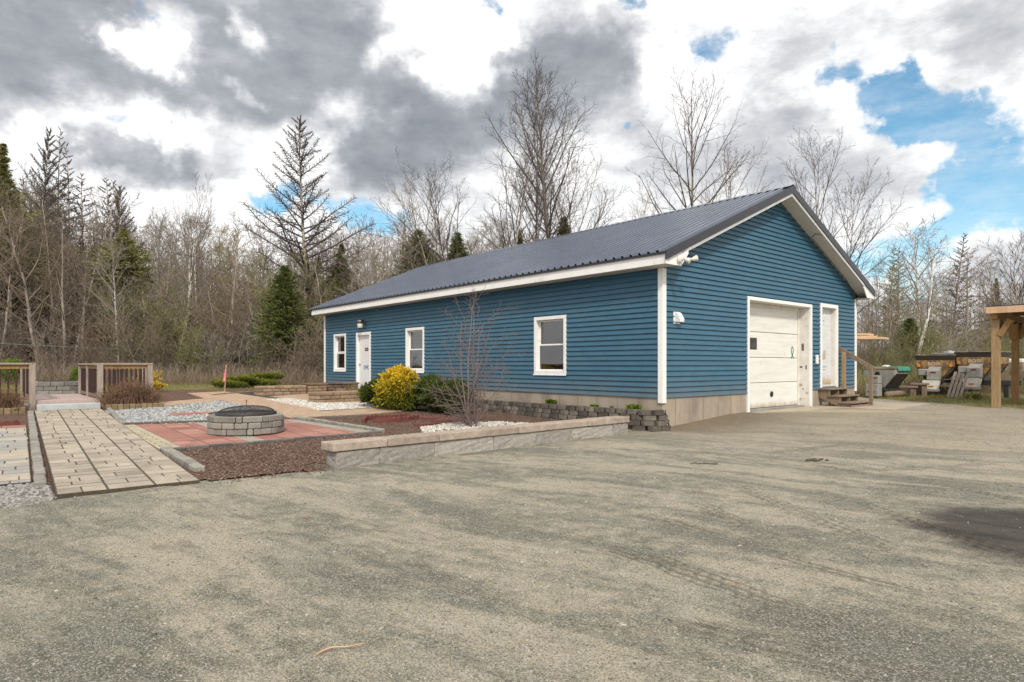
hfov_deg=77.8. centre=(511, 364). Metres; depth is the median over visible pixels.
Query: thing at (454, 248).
spruce tree
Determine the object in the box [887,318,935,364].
spruce tree
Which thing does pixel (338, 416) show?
kerb row
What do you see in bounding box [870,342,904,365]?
brush shrub
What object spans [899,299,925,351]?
bare tree
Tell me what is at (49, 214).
bare tree
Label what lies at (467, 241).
bare tree
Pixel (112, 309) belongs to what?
bare tree
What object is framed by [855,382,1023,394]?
undergrowth
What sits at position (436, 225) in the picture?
bare tree
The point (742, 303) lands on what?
workshop building
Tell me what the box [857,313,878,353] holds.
bare tree
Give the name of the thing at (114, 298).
birch tree
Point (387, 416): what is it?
scalloped edging
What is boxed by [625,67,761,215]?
bare tree
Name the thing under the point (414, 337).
window
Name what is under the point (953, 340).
brush shrub
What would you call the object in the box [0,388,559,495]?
mulch bed
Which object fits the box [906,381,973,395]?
timber stand
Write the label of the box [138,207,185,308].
birch tree
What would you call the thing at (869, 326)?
bare tree
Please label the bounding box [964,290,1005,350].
bare tree
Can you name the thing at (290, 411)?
tan path
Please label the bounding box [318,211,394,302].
bare tree
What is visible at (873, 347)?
brush shrub
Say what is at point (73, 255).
birch tree
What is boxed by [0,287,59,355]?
brush shrub
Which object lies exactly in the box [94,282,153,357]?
birch tree
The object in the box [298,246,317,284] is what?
bare tree
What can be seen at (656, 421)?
block wall
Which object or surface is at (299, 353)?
brush shrub
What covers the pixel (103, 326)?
brush shrub
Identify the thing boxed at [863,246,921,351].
larch tree
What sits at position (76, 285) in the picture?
bare tree
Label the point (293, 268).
bare tree
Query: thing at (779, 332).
garage door
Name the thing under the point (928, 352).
brush shrub
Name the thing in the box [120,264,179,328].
bare tree
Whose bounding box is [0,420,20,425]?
scalloped edging
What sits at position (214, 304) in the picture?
bare tree
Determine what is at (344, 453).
retaining wall
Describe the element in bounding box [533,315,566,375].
window
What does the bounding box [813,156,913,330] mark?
bare tree
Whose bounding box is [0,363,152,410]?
footbridge
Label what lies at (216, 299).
bare tree
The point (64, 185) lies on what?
larch tree
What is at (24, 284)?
bare tree
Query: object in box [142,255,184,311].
birch tree
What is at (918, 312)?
birch tree
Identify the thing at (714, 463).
dirt clod
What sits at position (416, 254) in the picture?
spruce tree
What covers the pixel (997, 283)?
pine tree
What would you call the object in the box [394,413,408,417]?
scalloped edging
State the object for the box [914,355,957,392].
salt spreader
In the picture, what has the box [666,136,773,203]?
bare tree
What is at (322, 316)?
brush shrub
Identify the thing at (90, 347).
brush shrub
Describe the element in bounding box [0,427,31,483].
mixed pavers
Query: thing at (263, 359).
brush shrub
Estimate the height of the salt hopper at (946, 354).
1.710 m
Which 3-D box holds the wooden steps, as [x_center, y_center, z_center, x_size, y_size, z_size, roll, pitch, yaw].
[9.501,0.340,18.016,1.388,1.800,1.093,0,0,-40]
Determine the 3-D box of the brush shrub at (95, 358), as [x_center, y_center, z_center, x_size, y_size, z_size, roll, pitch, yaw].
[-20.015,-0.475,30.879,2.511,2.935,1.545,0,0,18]
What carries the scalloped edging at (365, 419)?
on the mulch bed at (173, 395)
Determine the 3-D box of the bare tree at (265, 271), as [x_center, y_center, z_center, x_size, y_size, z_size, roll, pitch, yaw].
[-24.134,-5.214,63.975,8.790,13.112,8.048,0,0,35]
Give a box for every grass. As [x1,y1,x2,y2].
[1,381,290,391]
[856,390,1023,408]
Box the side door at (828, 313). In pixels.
[819,303,837,387]
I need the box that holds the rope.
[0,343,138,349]
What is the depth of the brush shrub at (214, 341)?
36.78 m
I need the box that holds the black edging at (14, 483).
[0,482,31,485]
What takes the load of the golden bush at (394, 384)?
on the ground at (948, 536)
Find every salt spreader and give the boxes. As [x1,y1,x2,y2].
[864,365,910,396]
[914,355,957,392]
[954,351,1010,390]
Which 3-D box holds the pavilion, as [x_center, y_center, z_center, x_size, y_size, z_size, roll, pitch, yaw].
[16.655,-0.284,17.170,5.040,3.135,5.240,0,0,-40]
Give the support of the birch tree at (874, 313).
on the ground at (948, 536)
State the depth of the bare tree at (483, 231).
51.29 m
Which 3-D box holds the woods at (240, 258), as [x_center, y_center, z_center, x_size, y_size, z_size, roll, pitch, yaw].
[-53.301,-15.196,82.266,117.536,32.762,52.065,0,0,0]
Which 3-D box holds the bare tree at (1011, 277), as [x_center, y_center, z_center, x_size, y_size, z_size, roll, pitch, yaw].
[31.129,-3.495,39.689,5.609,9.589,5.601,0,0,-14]
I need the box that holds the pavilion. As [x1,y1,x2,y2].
[984,304,1023,407]
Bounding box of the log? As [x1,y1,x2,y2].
[882,390,906,397]
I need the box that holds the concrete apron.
[753,402,929,412]
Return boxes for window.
[333,333,345,371]
[405,327,424,372]
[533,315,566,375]
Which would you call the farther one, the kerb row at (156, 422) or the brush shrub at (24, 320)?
the brush shrub at (24, 320)
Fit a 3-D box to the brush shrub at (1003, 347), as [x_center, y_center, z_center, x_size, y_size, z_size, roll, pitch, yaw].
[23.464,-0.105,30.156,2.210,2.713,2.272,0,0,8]
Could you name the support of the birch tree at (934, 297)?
on the ground at (948, 536)
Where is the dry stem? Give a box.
[315,643,365,654]
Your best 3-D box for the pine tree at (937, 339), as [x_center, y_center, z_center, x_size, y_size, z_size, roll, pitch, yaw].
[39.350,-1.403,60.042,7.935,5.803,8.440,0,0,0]
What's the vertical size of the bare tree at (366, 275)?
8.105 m
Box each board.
[857,333,873,335]
[857,337,888,339]
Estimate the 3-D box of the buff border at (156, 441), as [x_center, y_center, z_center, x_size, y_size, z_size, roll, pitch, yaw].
[-6.231,1.262,10.799,0.300,0.216,3.770,0,0,-40]
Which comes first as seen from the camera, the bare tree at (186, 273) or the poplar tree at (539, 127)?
the poplar tree at (539, 127)
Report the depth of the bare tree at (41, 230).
37.67 m
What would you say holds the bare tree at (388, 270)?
on the ground at (948, 536)
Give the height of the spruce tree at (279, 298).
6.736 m
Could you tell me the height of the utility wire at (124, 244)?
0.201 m
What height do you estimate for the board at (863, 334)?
0.070 m
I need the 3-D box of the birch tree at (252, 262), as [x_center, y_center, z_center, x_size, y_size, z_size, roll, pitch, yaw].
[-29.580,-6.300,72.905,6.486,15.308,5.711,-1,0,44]
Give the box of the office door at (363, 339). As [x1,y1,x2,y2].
[356,332,370,387]
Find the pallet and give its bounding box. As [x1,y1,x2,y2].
[946,371,968,397]
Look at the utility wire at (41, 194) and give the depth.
27.88 m
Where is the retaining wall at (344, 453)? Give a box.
[321,416,628,467]
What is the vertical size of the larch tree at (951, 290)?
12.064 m
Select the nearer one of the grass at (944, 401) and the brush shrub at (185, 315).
the grass at (944, 401)
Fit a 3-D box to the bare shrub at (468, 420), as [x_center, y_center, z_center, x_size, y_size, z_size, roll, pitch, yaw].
[-0.772,-0.230,13.105,2.161,3.113,2.254,0,0,-37]
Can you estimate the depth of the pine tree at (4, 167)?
39.93 m
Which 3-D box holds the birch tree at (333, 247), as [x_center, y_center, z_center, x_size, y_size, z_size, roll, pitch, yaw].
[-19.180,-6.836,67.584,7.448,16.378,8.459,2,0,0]
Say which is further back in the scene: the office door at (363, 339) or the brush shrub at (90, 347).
the brush shrub at (90, 347)
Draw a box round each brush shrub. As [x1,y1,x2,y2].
[0,278,80,363]
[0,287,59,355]
[0,313,39,361]
[0,316,73,362]
[0,332,90,378]
[1,316,56,363]
[2,328,115,369]
[4,314,69,363]
[15,289,129,362]
[22,300,100,361]
[40,327,88,372]
[57,320,107,360]
[65,295,219,374]
[65,309,128,362]
[68,320,123,371]
[69,287,184,375]
[77,325,126,374]
[83,263,198,372]
[84,293,182,374]
[105,287,217,372]
[114,309,201,378]
[131,313,243,372]
[133,287,221,368]
[143,267,264,375]
[160,296,253,370]
[161,312,228,380]
[180,280,251,371]
[180,281,322,367]
[181,308,273,379]
[185,283,252,372]
[186,286,322,366]
[192,312,240,370]
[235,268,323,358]
[248,332,287,371]
[259,317,323,378]
[267,325,323,380]
[273,334,303,377]
[281,325,323,375]
[286,350,306,381]
[291,318,323,379]
[293,279,333,377]
[305,282,350,366]
[857,330,917,370]
[857,340,897,379]
[857,346,881,373]
[861,342,883,364]
[861,358,885,381]
[863,335,884,364]
[870,340,909,365]
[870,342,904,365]
[876,315,937,381]
[886,346,917,378]
[901,336,957,381]
[910,323,975,375]
[913,326,975,354]
[939,324,990,352]
[956,332,990,351]
[967,324,1021,356]
[972,327,1023,358]
[978,338,1023,358]
[1003,339,1023,357]
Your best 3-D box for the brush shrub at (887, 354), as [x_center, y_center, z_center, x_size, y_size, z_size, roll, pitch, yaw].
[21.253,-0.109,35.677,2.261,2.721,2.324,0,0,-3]
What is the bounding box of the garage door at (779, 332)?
[746,296,811,411]
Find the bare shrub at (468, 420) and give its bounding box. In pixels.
[411,282,525,426]
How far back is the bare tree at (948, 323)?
39.29 m
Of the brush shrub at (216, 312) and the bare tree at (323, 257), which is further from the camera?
the bare tree at (323, 257)
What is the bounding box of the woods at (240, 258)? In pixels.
[8,183,515,375]
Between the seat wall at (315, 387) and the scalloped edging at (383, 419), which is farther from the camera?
the seat wall at (315, 387)
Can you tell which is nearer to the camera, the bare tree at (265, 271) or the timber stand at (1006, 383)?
the timber stand at (1006, 383)
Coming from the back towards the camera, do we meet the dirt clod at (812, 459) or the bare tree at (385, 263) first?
the bare tree at (385, 263)
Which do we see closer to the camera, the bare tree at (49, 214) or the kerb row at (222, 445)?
the kerb row at (222, 445)
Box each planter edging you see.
[0,407,25,413]
[106,403,163,409]
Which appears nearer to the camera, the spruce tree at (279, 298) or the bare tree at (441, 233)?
the spruce tree at (279, 298)
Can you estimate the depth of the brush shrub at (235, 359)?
35.17 m
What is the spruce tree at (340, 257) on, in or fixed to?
on the ground at (948, 536)
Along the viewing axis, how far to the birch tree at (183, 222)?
47.28 m
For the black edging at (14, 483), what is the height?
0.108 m
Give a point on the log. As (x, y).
(893, 393)
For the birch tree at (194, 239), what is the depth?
37.83 m
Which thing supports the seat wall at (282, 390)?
on the ground at (948, 536)
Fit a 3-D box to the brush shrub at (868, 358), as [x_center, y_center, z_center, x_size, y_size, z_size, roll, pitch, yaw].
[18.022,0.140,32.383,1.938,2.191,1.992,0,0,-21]
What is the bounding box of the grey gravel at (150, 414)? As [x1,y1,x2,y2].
[105,400,264,423]
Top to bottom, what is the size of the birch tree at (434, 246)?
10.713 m
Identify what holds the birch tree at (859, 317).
on the ground at (948, 536)
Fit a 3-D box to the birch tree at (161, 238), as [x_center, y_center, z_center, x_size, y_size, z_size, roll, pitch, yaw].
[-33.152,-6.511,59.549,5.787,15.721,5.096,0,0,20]
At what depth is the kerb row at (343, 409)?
16.09 m
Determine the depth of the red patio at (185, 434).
11.28 m
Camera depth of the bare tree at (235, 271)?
35.39 m
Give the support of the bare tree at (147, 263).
on the ground at (948, 536)
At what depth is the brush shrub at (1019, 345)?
32.33 m
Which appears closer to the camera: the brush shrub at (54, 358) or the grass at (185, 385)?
the grass at (185, 385)
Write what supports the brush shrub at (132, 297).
on the ground at (948, 536)
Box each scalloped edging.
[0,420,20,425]
[362,416,367,422]
[364,414,377,419]
[374,417,391,422]
[378,414,395,418]
[392,416,407,422]
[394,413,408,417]
[407,415,419,420]
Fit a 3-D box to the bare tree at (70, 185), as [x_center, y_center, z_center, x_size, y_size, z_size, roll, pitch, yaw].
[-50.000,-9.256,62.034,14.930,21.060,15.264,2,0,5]
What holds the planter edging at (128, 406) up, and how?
on the mulch bed at (173, 395)
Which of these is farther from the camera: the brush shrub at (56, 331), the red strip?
the brush shrub at (56, 331)
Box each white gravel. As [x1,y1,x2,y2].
[265,398,379,410]
[420,421,527,431]
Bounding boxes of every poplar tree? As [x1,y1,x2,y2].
[465,51,629,249]
[493,108,573,245]
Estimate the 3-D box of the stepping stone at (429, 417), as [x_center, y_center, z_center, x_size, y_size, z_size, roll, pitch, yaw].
[-1.801,1.216,14.572,0.722,0.065,0.459,0,0,-37]
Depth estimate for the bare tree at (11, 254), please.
33.67 m
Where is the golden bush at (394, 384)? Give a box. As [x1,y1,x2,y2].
[371,364,421,410]
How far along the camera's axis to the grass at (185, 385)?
25.20 m
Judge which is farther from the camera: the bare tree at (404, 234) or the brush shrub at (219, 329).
the bare tree at (404, 234)
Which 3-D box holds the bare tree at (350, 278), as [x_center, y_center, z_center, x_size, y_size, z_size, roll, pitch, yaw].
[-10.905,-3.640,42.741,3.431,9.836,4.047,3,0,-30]
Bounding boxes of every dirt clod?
[690,462,717,464]
[805,458,828,461]
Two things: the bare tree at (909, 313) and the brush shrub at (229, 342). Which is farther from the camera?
the bare tree at (909, 313)
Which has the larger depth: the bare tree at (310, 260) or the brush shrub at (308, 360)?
the bare tree at (310, 260)
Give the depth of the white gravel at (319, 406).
17.56 m
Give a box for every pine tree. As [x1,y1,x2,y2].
[0,143,72,361]
[76,228,158,375]
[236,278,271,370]
[892,320,962,354]
[969,278,1010,358]
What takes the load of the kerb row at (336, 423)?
on the ground at (948, 536)
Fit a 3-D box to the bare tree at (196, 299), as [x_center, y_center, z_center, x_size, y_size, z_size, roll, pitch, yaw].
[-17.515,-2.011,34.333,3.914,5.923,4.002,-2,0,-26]
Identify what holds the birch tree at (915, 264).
on the ground at (948, 536)
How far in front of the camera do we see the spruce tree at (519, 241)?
45.92 m
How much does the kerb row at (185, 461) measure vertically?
0.203 m
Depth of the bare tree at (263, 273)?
52.92 m
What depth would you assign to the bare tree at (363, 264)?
47.67 m
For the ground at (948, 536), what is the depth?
4.24 m
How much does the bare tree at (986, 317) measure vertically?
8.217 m
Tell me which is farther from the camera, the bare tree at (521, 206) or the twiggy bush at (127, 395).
the bare tree at (521, 206)
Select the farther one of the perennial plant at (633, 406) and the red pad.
the red pad
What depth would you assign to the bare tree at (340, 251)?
45.38 m
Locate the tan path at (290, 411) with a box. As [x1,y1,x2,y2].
[188,391,416,418]
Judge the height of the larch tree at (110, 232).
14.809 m
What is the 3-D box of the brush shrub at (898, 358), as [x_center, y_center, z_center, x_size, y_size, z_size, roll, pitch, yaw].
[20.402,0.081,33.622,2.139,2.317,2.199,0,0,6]
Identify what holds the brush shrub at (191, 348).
on the ground at (948, 536)
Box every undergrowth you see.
[1,360,323,384]
[855,362,1023,391]
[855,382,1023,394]
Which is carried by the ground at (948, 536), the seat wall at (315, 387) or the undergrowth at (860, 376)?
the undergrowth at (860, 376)
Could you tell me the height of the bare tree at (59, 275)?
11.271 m
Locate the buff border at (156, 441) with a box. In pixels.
[125,424,179,450]
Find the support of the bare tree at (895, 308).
on the ground at (948, 536)
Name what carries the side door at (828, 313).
in the workshop building
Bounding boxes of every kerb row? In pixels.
[27,410,46,486]
[107,408,124,424]
[126,420,206,424]
[160,431,381,450]
[160,446,204,471]
[211,391,253,394]
[291,414,372,418]
[295,416,384,432]
[320,407,379,410]
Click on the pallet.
(957, 376)
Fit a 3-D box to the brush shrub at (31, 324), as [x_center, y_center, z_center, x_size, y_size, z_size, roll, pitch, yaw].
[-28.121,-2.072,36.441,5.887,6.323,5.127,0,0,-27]
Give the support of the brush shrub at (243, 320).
on the ground at (948, 536)
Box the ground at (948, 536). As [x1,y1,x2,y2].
[0,372,1023,681]
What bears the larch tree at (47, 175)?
on the ground at (948, 536)
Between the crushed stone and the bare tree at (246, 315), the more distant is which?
the bare tree at (246, 315)
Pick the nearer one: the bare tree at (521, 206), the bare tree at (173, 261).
the bare tree at (521, 206)
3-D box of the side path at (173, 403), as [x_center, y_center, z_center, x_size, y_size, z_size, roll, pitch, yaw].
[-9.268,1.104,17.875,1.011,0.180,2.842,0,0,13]
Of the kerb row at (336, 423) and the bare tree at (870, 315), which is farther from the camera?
the bare tree at (870, 315)
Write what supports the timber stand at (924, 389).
on the ground at (948, 536)
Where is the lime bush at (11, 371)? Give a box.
[0,357,22,381]
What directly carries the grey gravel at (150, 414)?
on the gravel base
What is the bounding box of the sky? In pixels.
[0,0,1023,346]
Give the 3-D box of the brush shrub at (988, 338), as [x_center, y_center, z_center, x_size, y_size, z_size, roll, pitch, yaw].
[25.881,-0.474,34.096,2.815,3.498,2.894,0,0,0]
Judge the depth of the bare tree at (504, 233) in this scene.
51.78 m
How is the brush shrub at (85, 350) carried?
on the ground at (948, 536)
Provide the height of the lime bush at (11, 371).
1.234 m
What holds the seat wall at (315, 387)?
on the entrance patio at (301, 396)
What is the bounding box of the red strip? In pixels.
[0,425,25,427]
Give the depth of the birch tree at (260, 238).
56.01 m
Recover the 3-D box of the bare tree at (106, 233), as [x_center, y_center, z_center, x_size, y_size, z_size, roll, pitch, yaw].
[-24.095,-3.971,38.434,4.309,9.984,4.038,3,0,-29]
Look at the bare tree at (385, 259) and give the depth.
33.86 m
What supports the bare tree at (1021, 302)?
on the ground at (948, 536)
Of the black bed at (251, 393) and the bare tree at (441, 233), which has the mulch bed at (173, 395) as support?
the black bed at (251, 393)
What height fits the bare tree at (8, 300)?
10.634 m
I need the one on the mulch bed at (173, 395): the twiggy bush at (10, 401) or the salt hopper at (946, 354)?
the twiggy bush at (10, 401)
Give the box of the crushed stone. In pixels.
[0,481,57,508]
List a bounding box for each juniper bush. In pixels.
[209,374,255,388]
[244,371,284,386]
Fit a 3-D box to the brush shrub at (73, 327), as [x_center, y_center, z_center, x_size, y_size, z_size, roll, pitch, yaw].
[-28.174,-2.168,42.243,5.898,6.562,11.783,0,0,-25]
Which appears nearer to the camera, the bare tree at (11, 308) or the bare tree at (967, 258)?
the bare tree at (11, 308)
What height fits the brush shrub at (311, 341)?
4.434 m
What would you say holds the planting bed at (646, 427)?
on the ground at (948, 536)
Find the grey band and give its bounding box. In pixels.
[196,422,262,441]
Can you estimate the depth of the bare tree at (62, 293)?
34.65 m
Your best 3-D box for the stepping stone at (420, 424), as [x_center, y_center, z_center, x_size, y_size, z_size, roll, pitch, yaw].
[-1.799,1.239,13.182,0.403,0.065,0.702,0,0,32]
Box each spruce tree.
[237,265,320,383]
[300,244,369,331]
[383,230,441,277]
[430,231,469,262]
[516,230,522,244]
[557,217,571,235]
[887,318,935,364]
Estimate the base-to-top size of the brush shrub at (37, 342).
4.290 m
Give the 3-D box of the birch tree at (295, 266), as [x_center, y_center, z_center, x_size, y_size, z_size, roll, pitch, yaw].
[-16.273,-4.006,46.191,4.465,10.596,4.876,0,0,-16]
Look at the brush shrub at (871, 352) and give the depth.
36.26 m
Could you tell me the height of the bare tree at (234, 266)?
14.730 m
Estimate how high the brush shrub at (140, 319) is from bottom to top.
4.943 m
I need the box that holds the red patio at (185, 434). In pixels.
[137,420,356,446]
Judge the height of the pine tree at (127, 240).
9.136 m
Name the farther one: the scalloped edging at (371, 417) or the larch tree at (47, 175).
the larch tree at (47, 175)
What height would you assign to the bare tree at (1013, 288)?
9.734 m
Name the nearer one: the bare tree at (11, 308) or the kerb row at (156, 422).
the kerb row at (156, 422)
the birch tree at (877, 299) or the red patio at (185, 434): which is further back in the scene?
the birch tree at (877, 299)
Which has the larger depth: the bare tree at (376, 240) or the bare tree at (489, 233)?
the bare tree at (489, 233)
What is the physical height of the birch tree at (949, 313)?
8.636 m
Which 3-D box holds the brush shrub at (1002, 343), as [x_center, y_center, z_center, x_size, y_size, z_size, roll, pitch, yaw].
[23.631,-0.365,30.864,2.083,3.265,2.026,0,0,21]
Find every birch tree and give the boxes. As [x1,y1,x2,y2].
[17,185,71,318]
[40,180,154,364]
[41,209,96,329]
[79,234,141,373]
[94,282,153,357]
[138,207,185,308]
[138,217,217,320]
[141,212,230,367]
[141,213,188,278]
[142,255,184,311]
[144,272,172,357]
[154,210,223,379]
[157,173,230,319]
[220,212,296,305]
[231,248,264,296]
[275,239,313,301]
[301,229,362,290]
[407,229,446,268]
[857,259,901,343]
[857,300,865,331]
[863,300,886,351]
[866,214,969,334]
[896,297,942,343]
[902,232,980,380]
[905,276,953,328]
[929,279,983,346]
[1000,282,1023,344]
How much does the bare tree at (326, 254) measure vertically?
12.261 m
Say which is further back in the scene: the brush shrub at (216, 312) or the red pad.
the brush shrub at (216, 312)
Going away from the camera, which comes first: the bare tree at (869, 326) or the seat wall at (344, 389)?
the seat wall at (344, 389)
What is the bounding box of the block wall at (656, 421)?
[469,399,670,431]
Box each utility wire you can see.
[0,183,83,204]
[0,221,328,278]
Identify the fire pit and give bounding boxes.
[207,400,284,435]
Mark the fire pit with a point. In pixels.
(242, 420)
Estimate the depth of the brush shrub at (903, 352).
29.76 m
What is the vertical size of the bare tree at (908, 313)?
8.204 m
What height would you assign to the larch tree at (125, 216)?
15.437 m
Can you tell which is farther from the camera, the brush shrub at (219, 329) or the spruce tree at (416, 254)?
the spruce tree at (416, 254)
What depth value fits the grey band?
10.69 m
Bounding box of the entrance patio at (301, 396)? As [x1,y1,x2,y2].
[269,394,365,402]
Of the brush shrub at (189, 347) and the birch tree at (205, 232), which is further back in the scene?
the birch tree at (205, 232)
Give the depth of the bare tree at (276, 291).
41.60 m
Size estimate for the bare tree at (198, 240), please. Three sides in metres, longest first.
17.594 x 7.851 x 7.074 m
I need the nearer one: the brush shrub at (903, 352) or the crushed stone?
the crushed stone
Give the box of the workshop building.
[310,184,875,426]
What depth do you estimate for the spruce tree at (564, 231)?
44.86 m
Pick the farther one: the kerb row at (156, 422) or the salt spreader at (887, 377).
the salt spreader at (887, 377)
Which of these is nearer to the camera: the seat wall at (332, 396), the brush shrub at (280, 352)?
the seat wall at (332, 396)
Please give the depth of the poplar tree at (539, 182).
44.11 m
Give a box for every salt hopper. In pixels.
[932,353,966,390]
[1001,359,1023,388]
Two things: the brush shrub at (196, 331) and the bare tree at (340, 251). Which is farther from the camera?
the bare tree at (340, 251)
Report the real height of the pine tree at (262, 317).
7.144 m
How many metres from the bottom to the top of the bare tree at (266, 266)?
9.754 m
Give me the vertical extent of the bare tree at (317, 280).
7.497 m
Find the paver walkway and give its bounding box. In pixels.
[34,408,199,498]
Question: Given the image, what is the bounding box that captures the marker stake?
[223,364,226,392]
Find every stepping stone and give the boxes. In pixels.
[414,422,438,426]
[421,416,446,419]
[431,418,463,421]
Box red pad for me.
[169,412,212,415]
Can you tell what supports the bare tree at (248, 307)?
on the ground at (948, 536)
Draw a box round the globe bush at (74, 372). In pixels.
[68,364,77,380]
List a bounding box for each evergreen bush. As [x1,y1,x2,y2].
[355,376,385,406]
[404,373,481,414]
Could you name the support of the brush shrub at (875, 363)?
on the ground at (948, 536)
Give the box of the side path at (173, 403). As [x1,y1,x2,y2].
[160,398,219,405]
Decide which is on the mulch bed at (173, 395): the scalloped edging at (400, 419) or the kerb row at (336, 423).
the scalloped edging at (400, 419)
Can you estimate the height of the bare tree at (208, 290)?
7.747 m
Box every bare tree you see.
[0,178,88,373]
[0,190,57,331]
[0,200,75,359]
[0,207,31,317]
[0,211,50,341]
[8,201,106,377]
[9,160,101,261]
[10,213,100,362]
[11,185,88,360]
[14,239,132,339]
[16,190,73,331]
[18,177,72,250]
[31,205,118,353]
[78,211,160,321]
[79,215,146,362]
[80,260,133,351]
[85,206,152,263]
[87,278,135,353]
[107,243,178,354]
[116,229,165,325]
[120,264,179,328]
[139,213,201,317]
[150,235,196,310]
[150,276,223,360]
[173,252,206,316]
[175,251,217,327]
[181,208,232,298]
[188,255,229,364]
[191,211,272,372]
[191,226,268,374]
[198,223,244,320]
[202,242,249,318]
[204,285,229,327]
[211,252,243,317]
[214,257,280,360]
[234,246,277,317]
[237,291,255,366]
[240,254,303,307]
[241,260,277,300]
[246,264,307,326]
[261,248,315,355]
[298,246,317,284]
[298,258,339,343]
[300,232,346,320]
[300,240,334,299]
[301,257,342,349]
[305,230,394,298]
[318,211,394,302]
[323,226,429,318]
[330,243,371,299]
[336,240,394,293]
[337,250,378,293]
[342,216,401,290]
[359,248,400,287]
[364,208,438,283]
[366,157,463,272]
[371,245,403,279]
[373,145,491,278]
[375,211,445,277]
[425,214,461,256]
[454,137,588,257]
[462,225,500,254]
[465,231,496,255]
[468,214,516,253]
[490,215,515,249]
[509,140,616,237]
[513,227,541,245]
[617,179,678,220]
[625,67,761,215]
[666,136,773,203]
[777,125,872,276]
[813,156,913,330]
[857,300,879,350]
[857,301,884,352]
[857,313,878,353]
[862,297,896,351]
[867,276,915,356]
[872,278,914,346]
[875,325,908,359]
[879,295,906,351]
[892,300,916,349]
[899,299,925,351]
[910,299,947,351]
[926,246,1014,351]
[928,301,975,349]
[958,233,1023,351]
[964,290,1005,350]
[966,270,1019,343]
[970,287,1002,346]
[973,258,1015,349]
[992,263,1023,348]
[1004,277,1023,350]
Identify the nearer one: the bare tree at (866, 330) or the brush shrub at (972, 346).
the brush shrub at (972, 346)
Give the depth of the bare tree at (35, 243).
41.75 m
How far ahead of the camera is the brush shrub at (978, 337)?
30.89 m
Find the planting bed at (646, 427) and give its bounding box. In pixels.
[562,409,647,429]
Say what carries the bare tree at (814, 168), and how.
on the ground at (948, 536)
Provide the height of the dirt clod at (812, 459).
0.045 m
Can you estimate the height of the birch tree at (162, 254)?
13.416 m
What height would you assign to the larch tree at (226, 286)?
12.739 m
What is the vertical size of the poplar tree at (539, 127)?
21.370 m
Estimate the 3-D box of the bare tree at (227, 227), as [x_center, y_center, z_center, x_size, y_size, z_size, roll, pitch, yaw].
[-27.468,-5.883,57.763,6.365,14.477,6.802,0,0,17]
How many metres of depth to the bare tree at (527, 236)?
33.71 m
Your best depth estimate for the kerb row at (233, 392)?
21.67 m
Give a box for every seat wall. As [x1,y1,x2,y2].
[254,385,306,394]
[302,383,327,393]
[308,390,360,402]
[327,382,358,390]
[332,388,360,390]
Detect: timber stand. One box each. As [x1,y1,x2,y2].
[899,386,917,396]
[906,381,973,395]
[910,383,928,396]
[946,380,1021,397]
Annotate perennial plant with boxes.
[545,399,559,403]
[622,404,641,408]
[960,391,990,399]
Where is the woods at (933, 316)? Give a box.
[857,279,1019,357]
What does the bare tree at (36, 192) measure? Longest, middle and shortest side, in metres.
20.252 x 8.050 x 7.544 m
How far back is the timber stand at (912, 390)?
23.09 m
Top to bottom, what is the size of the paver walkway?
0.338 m
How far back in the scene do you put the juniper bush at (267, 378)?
26.72 m
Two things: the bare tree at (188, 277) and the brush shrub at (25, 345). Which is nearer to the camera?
the brush shrub at (25, 345)
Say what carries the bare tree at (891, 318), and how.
on the ground at (948, 536)
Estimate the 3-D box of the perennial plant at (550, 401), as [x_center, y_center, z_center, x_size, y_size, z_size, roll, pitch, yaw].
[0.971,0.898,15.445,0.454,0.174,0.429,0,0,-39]
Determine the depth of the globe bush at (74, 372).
28.80 m
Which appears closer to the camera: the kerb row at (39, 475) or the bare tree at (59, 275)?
the kerb row at (39, 475)
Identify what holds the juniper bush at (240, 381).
on the ground at (948, 536)
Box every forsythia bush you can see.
[134,369,162,381]
[153,381,167,390]
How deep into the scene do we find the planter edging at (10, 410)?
14.27 m
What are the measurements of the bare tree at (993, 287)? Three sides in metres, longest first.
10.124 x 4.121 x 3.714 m
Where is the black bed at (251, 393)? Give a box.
[240,392,276,398]
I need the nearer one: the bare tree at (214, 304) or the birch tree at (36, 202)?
the bare tree at (214, 304)
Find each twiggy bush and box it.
[0,384,28,409]
[92,374,169,408]
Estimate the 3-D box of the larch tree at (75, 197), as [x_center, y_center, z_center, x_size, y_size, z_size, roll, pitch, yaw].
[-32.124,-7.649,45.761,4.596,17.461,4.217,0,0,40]
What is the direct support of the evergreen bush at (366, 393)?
on the mulch bed at (173, 395)
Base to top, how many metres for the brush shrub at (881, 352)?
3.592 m
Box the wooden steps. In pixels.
[819,346,876,406]
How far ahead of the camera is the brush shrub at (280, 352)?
32.55 m
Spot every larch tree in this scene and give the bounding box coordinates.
[7,127,86,339]
[33,142,98,345]
[36,126,86,301]
[59,173,121,329]
[78,185,174,357]
[80,178,156,319]
[211,245,247,328]
[213,115,375,327]
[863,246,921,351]
[871,249,916,345]
[929,233,989,346]
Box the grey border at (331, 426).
[285,419,369,431]

